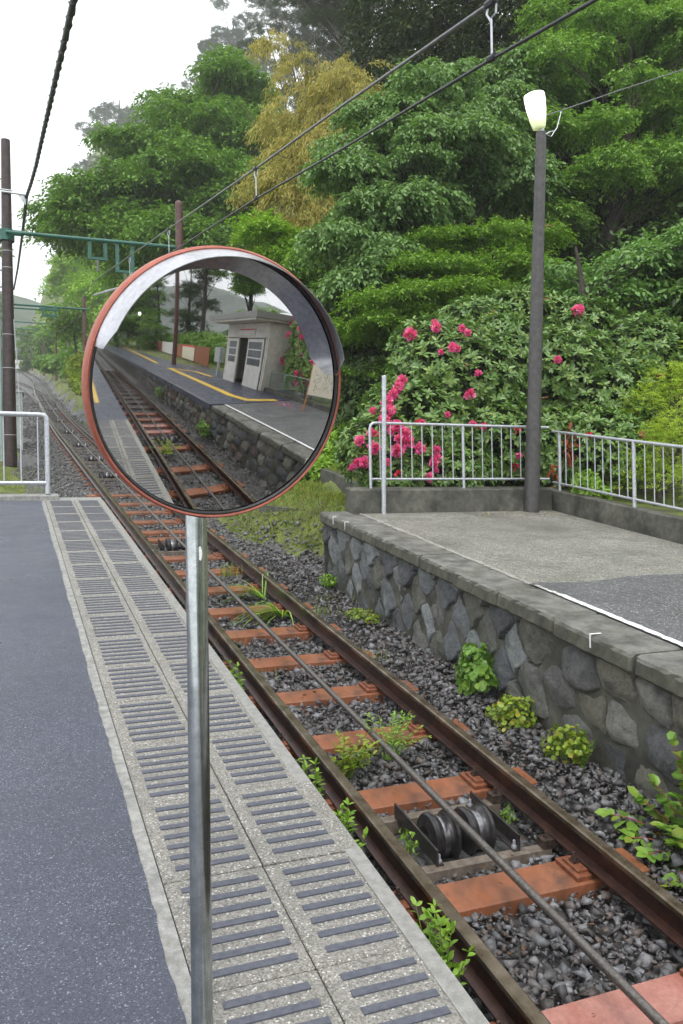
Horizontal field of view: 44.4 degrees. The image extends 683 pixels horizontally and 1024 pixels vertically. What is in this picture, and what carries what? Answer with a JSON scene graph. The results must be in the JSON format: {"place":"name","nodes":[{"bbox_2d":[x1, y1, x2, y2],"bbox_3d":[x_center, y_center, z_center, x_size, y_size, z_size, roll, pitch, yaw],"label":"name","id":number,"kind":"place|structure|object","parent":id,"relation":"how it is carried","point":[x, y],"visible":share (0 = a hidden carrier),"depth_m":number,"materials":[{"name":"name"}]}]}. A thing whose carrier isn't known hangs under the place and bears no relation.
{"place":"outdoors","nodes":[
{"label":"outdoors","id":0,"kind":"place"},
{"bbox_2d":[0,291,39,348],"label":"hills","id":1,"kind":"structure","parent":0,"point":[24,315],"depth_m":339.96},
{"bbox_2d":[0,0,513,302],"label":"sky","id":2,"kind":"structure","parent":0,"point":[116,49],"materials":[{"name":"white"}]},
{"bbox_2d":[0,148,682,1013],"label":"ground","id":3,"kind":"structure","parent":0,"point":[76,408],"depth_m":11.61,"materials":[{"name":"soil"}]},
{"bbox_2d":[0,138,26,466],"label":"utility pole","id":4,"kind":"object","parent":3,"relation":"on","point":[7,385],"visible":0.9,"depth_m":22.39,"materials":[{"name":"metal"}]},
{"bbox_2d":[13,0,77,289],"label":"black cable","id":5,"kind":"object","parent":4,"relation":"hanging from","point":[69,16],"visible":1,"depth_m":12.66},
{"bbox_2d":[16,390,23,448],"bbox_3d":[-11.599,-3.002,27.806,1.950,2.000,1.100,-1,0,-22],"label":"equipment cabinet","id":6,"kind":"object","parent":3,"relation":"on","point":[21,392],"visible":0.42,"depth_m":27.62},
{"bbox_2d":[1,466,44,493],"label":"lineside grass","id":7,"kind":"structure","parent":3,"relation":"on","point":[36,492],"depth_m":18.84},
{"bbox_2d":[15,324,49,371],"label":"lineside tree","id":8,"kind":"object","parent":3,"relation":"on","point":[25,345],"visible":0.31,"depth_m":157.95,"materials":[{"name":"green plant"}]},
{"bbox_2d":[32,330,63,373],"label":"lineside tree","id":9,"kind":"object","parent":3,"relation":"on","point":[39,339],"visible":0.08,"depth_m":119.66,"materials":[{"name":"green plant"}]},
{"bbox_2d":[14,297,86,352],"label":"gantry","id":10,"kind":"object","parent":3,"relation":"on","point":[55,309],"visible":0.46,"depth_m":53.88,"materials":[{"name":"teal metal"}]},
{"bbox_2d":[30,343,81,382],"bbox_3d":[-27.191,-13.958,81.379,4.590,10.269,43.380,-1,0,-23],"label":"trackside bush","id":11,"kind":"object","parent":3,"relation":"on","point":[50,363],"visible":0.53,"depth_m":79.32,"materials":[{"name":"green plant"}]},
{"bbox_2d":[28,279,98,394],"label":"tree","id":12,"kind":"object","parent":3,"relation":"on","point":[74,328],"visible":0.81,"depth_m":55.06,"materials":[{"name":"green plant"}]},
{"bbox_2d":[49,304,91,352],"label":"lineside tree","id":13,"kind":"object","parent":3,"relation":"on","point":[64,347],"visible":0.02,"depth_m":94.36,"materials":[{"name":"green plant"}]},
{"bbox_2d":[63,351,84,395],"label":"bush","id":14,"kind":"object","parent":3,"relation":"on","point":[73,368],"visible":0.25,"depth_m":41.23,"materials":[{"name":"green plant"}]},
{"bbox_2d":[32,249,123,336],"bbox_3d":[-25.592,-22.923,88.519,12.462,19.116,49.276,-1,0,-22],"label":"spreading green tree","id":15,"kind":"object","parent":3,"relation":"on","point":[78,278],"visible":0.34,"depth_m":90.83,"materials":[{"name":"green plant"}]},
{"bbox_2d":[70,100,146,172],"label":"pine tree","id":16,"kind":"object","parent":3,"relation":"on","point":[120,117],"visible":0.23,"depth_m":254.05,"materials":[{"name":"green plant"}]},
{"bbox_2d":[42,497,190,1023],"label":"platform foundation","id":17,"kind":"object","parent":3,"relation":"on","point":[176,962],"visible":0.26,"depth_m":3.01,"materials":[{"name":"concrete"}]},
{"bbox_2d":[0,493,58,500],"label":"concrete kerb","id":18,"kind":"structure","parent":17,"relation":"on","point":[26,497],"depth_m":10.40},
{"bbox_2d":[0,411,50,493],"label":"metal railing","id":19,"kind":"object","parent":18,"relation":"on","point":[46,482],"visible":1,"depth_m":10.49,"materials":[{"name":"metal"}]},
{"bbox_2d":[0,501,186,1023],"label":"platform","id":20,"kind":"structure","parent":17,"relation":"on","point":[80,941],"depth_m":2.94,"materials":[{"name":"asphalt"}]},
{"bbox_2d":[81,245,344,1023],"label":"traffic mirror","id":21,"kind":"object","parent":17,"relation":"on","point":[210,381],"visible":1,"depth_m":2.00,"materials":[{"name":"silver metal"}]},
{"bbox_2d":[46,500,489,1023],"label":"edge paving","id":22,"kind":"structure","parent":17,"relation":"on","point":[313,922],"depth_m":2.95,"materials":[{"name":"concrete"}]},
{"bbox_2d":[12,43,311,301],"bbox_3d":[-8.649,-15.117,42.077,20.688,20.475,15.214,-1,0,37],"label":"green tree","id":23,"kind":"object","parent":3,"relation":"on","point":[188,152],"visible":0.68,"depth_m":38.89,"materials":[{"name":"green plant"}]},
{"bbox_2d":[12,393,324,601],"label":"distant ballast","id":24,"kind":"structure","parent":3,"relation":"on","point":[72,491],"depth_m":17.62,"materials":[{"name":"gravel"}]},
{"bbox_2d":[82,455,106,462],"bbox_3d":[-7.249,-1.523,24.580,0.970,0.288,0.611,-1,0,-22],"label":"rope roller","id":25,"kind":"object","parent":24,"relation":"on","point":[91,459],"visible":0.66,"depth_m":24.43,"materials":[{"name":"metal"}]},
{"bbox_2d":[96,471,120,479],"bbox_3d":[-5.749,-0.875,20.866,0.970,0.288,0.611,-1,0,-22],"label":"rope roller","id":26,"kind":"object","parent":24,"relation":"on","point":[105,476],"visible":0.47,"depth_m":20.71,"materials":[{"name":"metal"}]},
{"bbox_2d":[86,490,143,498],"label":"sleeper","id":27,"kind":"object","parent":24,"relation":"on","point":[97,494],"visible":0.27,"depth_m":17.82,"materials":[{"name":"orange paint"}]},
{"bbox_2d":[103,499,157,507],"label":"sleeper","id":28,"kind":"object","parent":24,"relation":"on","point":[134,504],"visible":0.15,"depth_m":16.77,"materials":[{"name":"orange paint"}]},
{"bbox_2d":[110,507,174,516],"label":"sleeper","id":29,"kind":"object","parent":24,"relation":"on","point":[165,512],"visible":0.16,"depth_m":15.87,"materials":[{"name":"orange paint"}]},
{"bbox_2d":[117,515,184,526],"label":"sleeper","id":30,"kind":"object","parent":24,"relation":"on","point":[179,520],"visible":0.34,"depth_m":14.90,"materials":[{"name":"orange paint"}]},
{"bbox_2d":[124,526,216,536],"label":"sleeper","id":31,"kind":"object","parent":24,"relation":"on","point":[165,533],"visible":0.2,"depth_m":13.93,"materials":[{"name":"orange paint"}]},
{"bbox_2d":[129,533,224,543],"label":"sleeper","id":32,"kind":"object","parent":3,"relation":"on","point":[155,540],"visible":0.23,"depth_m":13.34,"materials":[{"name":"orange paint"}]},
{"bbox_2d":[175,200,182,250],"bbox_3d":[-4.543,-5.129,23.649,0.260,7.370,0.260,-1,0,-22],"label":"gantry pole","id":33,"kind":"object","parent":3,"relation":"on","point":[179,225],"visible":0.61,"depth_m":23.56,"materials":[{"name":"brown concrete"}]},
{"bbox_2d":[0,228,175,295],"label":"gantry beam","id":34,"kind":"structure","parent":33,"relation":"attached to","point":[8,233],"depth_m":23.00,"materials":[{"name":"metal"}]},
{"bbox_2d":[47,0,497,325],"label":"messenger wire","id":35,"kind":"object","parent":34,"relation":"attached to","point":[449,31],"visible":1,"depth_m":6.33,"materials":[{"name":"metal"}]},
{"bbox_2d":[43,0,598,338],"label":"contact wire","id":36,"kind":"object","parent":35,"relation":"hanging from","point":[548,26],"visible":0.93,"depth_m":5.12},
{"bbox_2d":[484,0,498,63],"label":"wire hanger","id":37,"kind":"object","parent":35,"relation":"hanging from","point":[488,4],"visible":1,"depth_m":4.45,"materials":[{"name":"metal"}]},
{"bbox_2d":[152,537,214,555],"bbox_3d":[-2.488,0.534,12.788,0.970,0.288,0.611,-1,0,-22],"label":"rope roller","id":38,"kind":"object","parent":3,"relation":"on","point":[170,547],"visible":0.44,"depth_m":12.65,"materials":[{"name":"metal"}]},
{"bbox_2d":[22,371,669,1023],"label":"haul rope","id":39,"kind":"object","parent":38,"relation":"on","point":[614,977],"visible":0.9,"depth_m":4.58,"materials":[{"name":"metal"}]},
{"bbox_2d":[143,549,247,563],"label":"sleeper","id":40,"kind":"object","parent":3,"relation":"on","point":[213,557],"visible":0.34,"depth_m":12.13,"materials":[{"name":"orange paint"}]},
{"bbox_2d":[154,563,265,577],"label":"sleeper","id":41,"kind":"object","parent":3,"relation":"on","point":[182,573],"visible":0.27,"depth_m":11.29,"materials":[{"name":"orange paint"}]},
{"bbox_2d":[167,579,288,596],"bbox_3d":[-1.514,0.971,10.395,1.735,0.232,0.236,-1,0,-22],"label":"sleeper","id":42,"kind":"object","parent":3,"relation":"on","point":[212,591],"visible":0.32,"depth_m":10.40,"materials":[{"name":"orange paint"}]},
{"bbox_2d":[181,0,294,108],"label":"pine tree","id":43,"kind":"object","parent":3,"relation":"on","point":[227,36],"visible":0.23,"depth_m":202.69,"materials":[{"name":"green plant"}]},
{"bbox_2d":[229,598,293,626],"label":"grass tuft","id":44,"kind":"object","parent":3,"relation":"on","point":[277,612],"visible":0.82,"depth_m":9.21,"materials":[{"name":"green plant"}]},
{"bbox_2d":[15,369,550,1023],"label":"rail","id":45,"kind":"object","parent":3,"relation":"on","point":[497,989],"visible":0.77,"depth_m":4.69,"materials":[{"name":"metal"}]},
{"bbox_2d":[224,206,342,277],"bbox_3d":[-1.288,-4.901,21.672,3.854,6.448,2.598,-1,0,30],"label":"young maple","id":46,"kind":"object","parent":3,"relation":"on","point":[263,228],"visible":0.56,"depth_m":21.56,"materials":[{"name":"green plant"}]},
{"bbox_2d":[259,505,307,512],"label":"concrete kerb","id":47,"kind":"structure","parent":3,"relation":"on","point":[273,509],"depth_m":13.97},
{"bbox_2d":[234,0,373,224],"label":"pine tree","id":48,"kind":"object","parent":3,"relation":"on","point":[303,34],"visible":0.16,"depth_m":98.98,"materials":[{"name":"green plant"}]},
{"bbox_2d":[224,13,398,262],"bbox_3d":[-0.663,-10.123,26.028,5.760,12.927,5.558,-1,0,17],"label":"golden bamboo","id":49,"kind":"object","parent":3,"relation":"on","point":[298,155],"visible":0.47,"depth_m":25.88,"materials":[{"name":"yellow plant"}]},
{"bbox_2d":[267,0,391,101],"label":"pine tree","id":50,"kind":"object","parent":3,"relation":"on","point":[328,12],"visible":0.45,"depth_m":51.30,"materials":[{"name":"green plant"}]},
{"bbox_2d":[303,415,364,481],"bbox_3d":[-0.194,-1.099,16.170,1.524,1.730,2.402,-1,0,-3],"label":"azalea bush","id":51,"kind":"object","parent":3,"relation":"on","point":[323,460],"visible":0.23,"depth_m":15.55,"materials":[{"name":"green plant"}]},
{"bbox_2d":[315,468,359,493],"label":"wall","id":52,"kind":"structure","parent":3,"relation":"on","point":[337,479],"depth_m":14.43,"materials":[{"name":"concrete"}]},
{"bbox_2d":[280,249,396,413],"bbox_3d":[-0.382,-3.918,19.935,3.868,5.111,4.874,-1,0,-22],"label":"shaded maple","id":53,"kind":"object","parent":3,"relation":"on","point":[304,275],"visible":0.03,"depth_m":19.94,"materials":[{"name":"green plant"}]},
{"bbox_2d":[23,370,682,950],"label":"rail","id":54,"kind":"object","parent":3,"relation":"on","point":[653,902],"visible":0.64,"depth_m":5.43,"materials":[{"name":"metal"}]},
{"bbox_2d":[331,319,392,428],"bbox_3d":[0.153,-2.543,17.677,2.342,3.372,3.503,-1,0,-22],"label":"bush","id":55,"kind":"object","parent":3,"relation":"on","point":[345,406],"visible":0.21,"depth_m":16.49,"materials":[{"name":"green plant"}]},
{"bbox_2d":[288,0,460,268],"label":"cedar tree","id":56,"kind":"object","parent":3,"relation":"on","point":[381,48],"visible":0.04,"depth_m":29.24,"materials":[{"name":"green plant"}]},
{"bbox_2d":[225,465,570,549],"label":"bank grass","id":57,"kind":"structure","parent":3,"relation":"on","point":[338,498],"depth_m":13.66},
{"bbox_2d":[398,827,418,854],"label":"track weed","id":58,"kind":"object","parent":3,"relation":"on","point":[408,843],"visible":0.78,"depth_m":4.76,"materials":[{"name":"green plant"}]},
{"bbox_2d":[149,551,682,1021],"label":"ballast","id":59,"kind":"structure","parent":3,"relation":"on","point":[543,927],"depth_m":5.70,"materials":[{"name":"gravel"}]},
{"bbox_2d":[219,572,268,603],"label":"grass tuft","id":60,"kind":"object","parent":59,"relation":"on","point":[259,594],"visible":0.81,"depth_m":10.09,"materials":[{"name":"green plant"}]},
{"bbox_2d":[182,599,313,621],"bbox_3d":[-1.157,1.125,9.513,1.735,0.232,0.236,-1,0,-22],"label":"sleeper","id":61,"kind":"object","parent":59,"relation":"on","point":[216,613],"visible":0.34,"depth_m":9.46,"materials":[{"name":"orange paint"}]},
{"bbox_2d":[208,619,341,645],"bbox_3d":[-0.835,1.264,8.715,1.735,0.232,0.236,-1,0,-22],"label":"sleeper","id":62,"kind":"object","parent":59,"relation":"on","point":[300,630],"visible":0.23,"depth_m":8.71,"materials":[{"name":"orange paint"}]},
{"bbox_2d":[220,646,375,674],"bbox_3d":[-0.498,1.410,7.879,1.735,0.232,0.236,-1,0,-22],"label":"sleeper","id":63,"kind":"object","parent":59,"relation":"on","point":[326,657],"visible":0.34,"depth_m":7.87,"materials":[{"name":"orange paint"}]},
{"bbox_2d":[296,755,324,794],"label":"edge weed","id":64,"kind":"object","parent":59,"relation":"on","point":[316,777],"visible":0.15,"depth_m":4.71,"materials":[{"name":"green plant"}]},
{"bbox_2d":[319,572,337,588],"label":"corner weed","id":65,"kind":"object","parent":59,"relation":"on","point":[328,582],"visible":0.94,"depth_m":10.35,"materials":[{"name":"green plant"}]},
{"bbox_2d":[246,677,418,716],"bbox_3d":[-0.172,1.551,7.071,1.735,0.232,0.236,-1,0,-22],"label":"sleeper","id":66,"kind":"object","parent":59,"relation":"on","point":[361,690],"visible":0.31,"depth_m":7.07,"materials":[{"name":"orange paint"}]},
{"bbox_2d":[333,798,367,849],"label":"edge weed","id":67,"kind":"object","parent":59,"relation":"on","point":[346,818],"visible":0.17,"depth_m":4.21,"materials":[{"name":"green plant"}]},
{"bbox_2d":[331,730,380,778],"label":"track weed","id":68,"kind":"object","parent":59,"relation":"on","point":[351,764],"visible":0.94,"depth_m":5.64,"materials":[{"name":"green plant"}]},
{"bbox_2d":[339,607,381,624],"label":"corner weed","id":69,"kind":"object","parent":59,"relation":"on","point":[369,618],"visible":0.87,"depth_m":9.13,"materials":[{"name":"green plant"}]},
{"bbox_2d":[278,716,467,758],"bbox_3d":[0.158,1.693,6.254,1.735,0.232,0.236,-1,0,-22],"label":"sleeper","id":70,"kind":"object","parent":59,"relation":"on","point":[325,742],"visible":0.33,"depth_m":6.25,"materials":[{"name":"orange paint"}]},
{"bbox_2d":[356,710,431,760],"bbox_3d":[0.377,1.577,6.049,0.506,0.377,0.642,-1,0,22],"label":"track weed","id":71,"kind":"object","parent":59,"relation":"on","point":[392,741],"visible":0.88,"depth_m":5.99,"materials":[{"name":"green plant"}]},
{"bbox_2d":[320,766,537,818],"bbox_3d":[0.484,1.834,5.446,1.735,0.232,0.236,-1,0,-22],"label":"sleeper","id":72,"kind":"object","parent":59,"relation":"on","point":[411,796],"visible":0.36,"depth_m":5.44,"materials":[{"name":"orange paint"}]},
{"bbox_2d":[410,896,475,984],"bbox_3d":[0.364,1.893,3.415,0.271,0.548,0.346,-1,0,-22],"label":"edge weed","id":73,"kind":"object","parent":59,"relation":"on","point":[441,949],"visible":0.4,"depth_m":3.42,"materials":[{"name":"green plant"}]},
{"bbox_2d":[226,620,670,1015],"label":"fallen leaves","id":74,"kind":"object","parent":59,"relation":"on","point":[523,947],"visible":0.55,"depth_m":4.62,"materials":[{"name":"brown plant"}]},
{"bbox_2d":[485,691,539,735],"bbox_3d":[1.343,1.577,6.494,0.393,0.346,0.485,-1,0,-22],"label":"weed","id":75,"kind":"object","parent":59,"relation":"on","point":[502,716],"visible":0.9,"depth_m":6.42,"materials":[{"name":"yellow plant"}]},
{"bbox_2d":[392,848,649,931],"bbox_3d":[0.882,2.006,4.462,1.735,0.232,0.236,-1,0,-22],"label":"sleeper","id":76,"kind":"object","parent":59,"relation":"on","point":[562,878],"visible":0.36,"depth_m":4.46,"materials":[{"name":"orange paint"}]},
{"bbox_2d":[541,723,592,768],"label":"weed","id":77,"kind":"object","parent":59,"relation":"on","point":[565,750],"visible":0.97,"depth_m":5.82,"materials":[{"name":"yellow plant"}]},
{"bbox_2d":[564,730,595,774],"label":"tall weed","id":78,"kind":"object","parent":59,"relation":"on","point":[581,760],"visible":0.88,"depth_m":5.75,"materials":[{"name":"green plant"}]},
{"bbox_2d":[489,968,682,1023],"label":"sleeper","id":79,"kind":"object","parent":59,"relation":"on","point":[662,996],"visible":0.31,"depth_m":3.61,"materials":[{"name":"pink paint"}]},
{"bbox_2d":[287,40,590,320],"bbox_3d":[2.327,-7.148,19.815,8.532,9.890,4.990,-1,0,-43],"label":"dogwood tree","id":80,"kind":"object","parent":3,"relation":"on","point":[442,157],"visible":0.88,"depth_m":18.55,"materials":[{"name":"green plant"}]},
{"bbox_2d":[328,214,583,391],"bbox_3d":[2.177,-3.761,17.206,6.464,5.309,3.648,-1,0,-22],"label":"maple tree","id":81,"kind":"object","parent":3,"relation":"on","point":[466,262],"visible":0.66,"depth_m":16.66,"materials":[{"name":"green plant"}]},
{"bbox_2d":[361,0,554,226],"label":"cedar tree","id":82,"kind":"object","parent":3,"relation":"on","point":[456,14],"visible":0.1,"depth_m":27.21,"materials":[{"name":"green plant"}]},
{"bbox_2d":[381,787,554,883],"bbox_3d":[0.676,1.901,4.951,0.970,0.288,0.611,-1,0,-22],"label":"rope roller","id":83,"kind":"object","parent":3,"relation":"on","point":[440,833],"visible":0.84,"depth_m":4.85,"materials":[{"name":"metal"}]},
{"bbox_2d":[320,511,682,835],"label":"stone wall","id":84,"kind":"structure","parent":3,"relation":"on","point":[624,654],"depth_m":6.52,"materials":[{"name":"stone"}]},
{"bbox_2d":[453,642,499,703],"bbox_3d":[1.141,1.373,7.045,0.308,0.563,0.462,-1,0,-22],"label":"round leaf weed","id":85,"kind":"object","parent":84,"relation":"attached to","point":[472,669],"visible":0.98,"depth_m":6.99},
{"bbox_2d":[330,281,682,490],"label":"rhododendron bush","id":86,"kind":"object","parent":3,"relation":"on","point":[461,337],"visible":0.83,"depth_m":12.48,"materials":[{"name":"green plant"}]},
{"bbox_2d":[500,803,518,824],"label":"track weed","id":87,"kind":"object","parent":3,"relation":"on","point":[507,816],"visible":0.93,"depth_m":5.20,"materials":[{"name":"green plant"}]},
{"bbox_2d":[348,189,682,480],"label":"undergrowth","id":88,"kind":"object","parent":3,"relation":"on","point":[587,251],"visible":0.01,"depth_m":19.11,"materials":[{"name":"green plant"}]},
{"bbox_2d":[433,0,633,248],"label":"cedar tree","id":89,"kind":"object","parent":3,"relation":"on","point":[475,22],"visible":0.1,"depth_m":26.18,"materials":[{"name":"green plant"}]},
{"bbox_2d":[546,422,583,487],"bbox_3d":[3.275,-0.667,12.127,0.720,1.300,0.262,-1,0,-8],"label":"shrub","id":90,"kind":"object","parent":3,"relation":"on","point":[569,462],"visible":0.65,"depth_m":12.09,"materials":[{"name":"green plant"}]},
{"bbox_2d":[501,0,681,239],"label":"cedar tree","id":91,"kind":"object","parent":3,"relation":"on","point":[558,156],"visible":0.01,"depth_m":25.80,"materials":[{"name":"green plant"}]},
{"bbox_2d":[501,0,682,263],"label":"tall broadleaf tree","id":92,"kind":"object","parent":3,"relation":"on","point":[654,34],"visible":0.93,"depth_m":20.89,"materials":[{"name":"green plant"}]},
{"bbox_2d":[570,468,615,500],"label":"kerb plant","id":93,"kind":"object","parent":3,"relation":"on","point":[591,482],"visible":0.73,"depth_m":11.23,"materials":[{"name":"green plant"}]},
{"bbox_2d":[522,218,682,388],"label":"cherry tree","id":94,"kind":"object","parent":3,"relation":"on","point":[660,257],"visible":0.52,"depth_m":14.81,"materials":[{"name":"green plant"}]},
{"bbox_2d":[551,0,681,234],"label":"cedar tree","id":95,"kind":"object","parent":3,"relation":"on","point":[614,189],"visible":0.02,"depth_m":25.67,"materials":[{"name":"green plant"}]},
{"bbox_2d":[594,731,682,889],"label":"red stemmed shrub","id":96,"kind":"object","parent":3,"relation":"on","point":[670,810],"visible":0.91,"depth_m":4.91,"materials":[{"name":"green plant"}]},
{"bbox_2d":[608,341,682,506],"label":"juniper bush","id":97,"kind":"object","parent":3,"relation":"on","point":[677,430],"visible":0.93,"depth_m":11.97,"materials":[{"name":"green plant"}]},
{"bbox_2d":[329,510,682,817],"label":"platform","id":98,"kind":"structure","parent":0,"point":[552,547],"depth_m":8.51,"materials":[{"name":"concrete"}]},
{"bbox_2d":[381,375,385,513],"bbox_3d":[0.538,-0.830,10.586,0.098,1.809,0.060,-1,0,-22],"label":"steel post","id":99,"kind":"object","parent":98,"relation":"on","point":[383,502],"visible":0.87,"depth_m":10.56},
{"bbox_2d":[345,486,551,513],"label":"concrete kerb","id":100,"kind":"structure","parent":98,"relation":"on","point":[364,500],"depth_m":10.94,"materials":[{"name":"concrete"}]},
{"bbox_2d":[368,422,549,488],"bbox_3d":[1.627,-0.735,11.195,2.748,0.888,0.040,-1,0,-22],"label":"metal railing","id":101,"kind":"object","parent":100,"relation":"on","point":[463,478],"visible":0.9,"depth_m":11.10,"materials":[{"name":"metal"}]},
{"bbox_2d":[360,513,682,645],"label":"white line","id":102,"kind":"object","parent":98,"relation":"on","point":[613,616],"visible":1,"depth_m":6.62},
{"bbox_2d":[523,90,561,512],"bbox_3d":[2.752,-2.865,11.470,0.681,5.761,0.280,-1,0,-22],"label":"lamp post","id":103,"kind":"object","parent":98,"relation":"on","point":[535,103],"visible":0.98,"depth_m":11.36,"materials":[{"name":"metal"}]},
{"bbox_2d":[546,69,682,115],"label":"service wire","id":104,"kind":"object","parent":103,"relation":"attached to","point":[613,92],"visible":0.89,"depth_m":11.83,"materials":[{"name":"metal"}]},
{"bbox_2d":[530,574,682,646],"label":"platform patch","id":105,"kind":"object","parent":98,"relation":"on","point":[654,602],"visible":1,"depth_m":6.75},
{"bbox_2d":[546,487,682,544],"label":"concrete kerb","id":106,"kind":"structure","parent":98,"relation":"on","point":[657,524],"depth_m":10.31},
{"bbox_2d":[551,430,682,510],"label":"metal railing","id":107,"kind":"object","parent":106,"relation":"on","point":[633,498],"visible":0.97,"depth_m":10.40,"materials":[{"name":"metal"}]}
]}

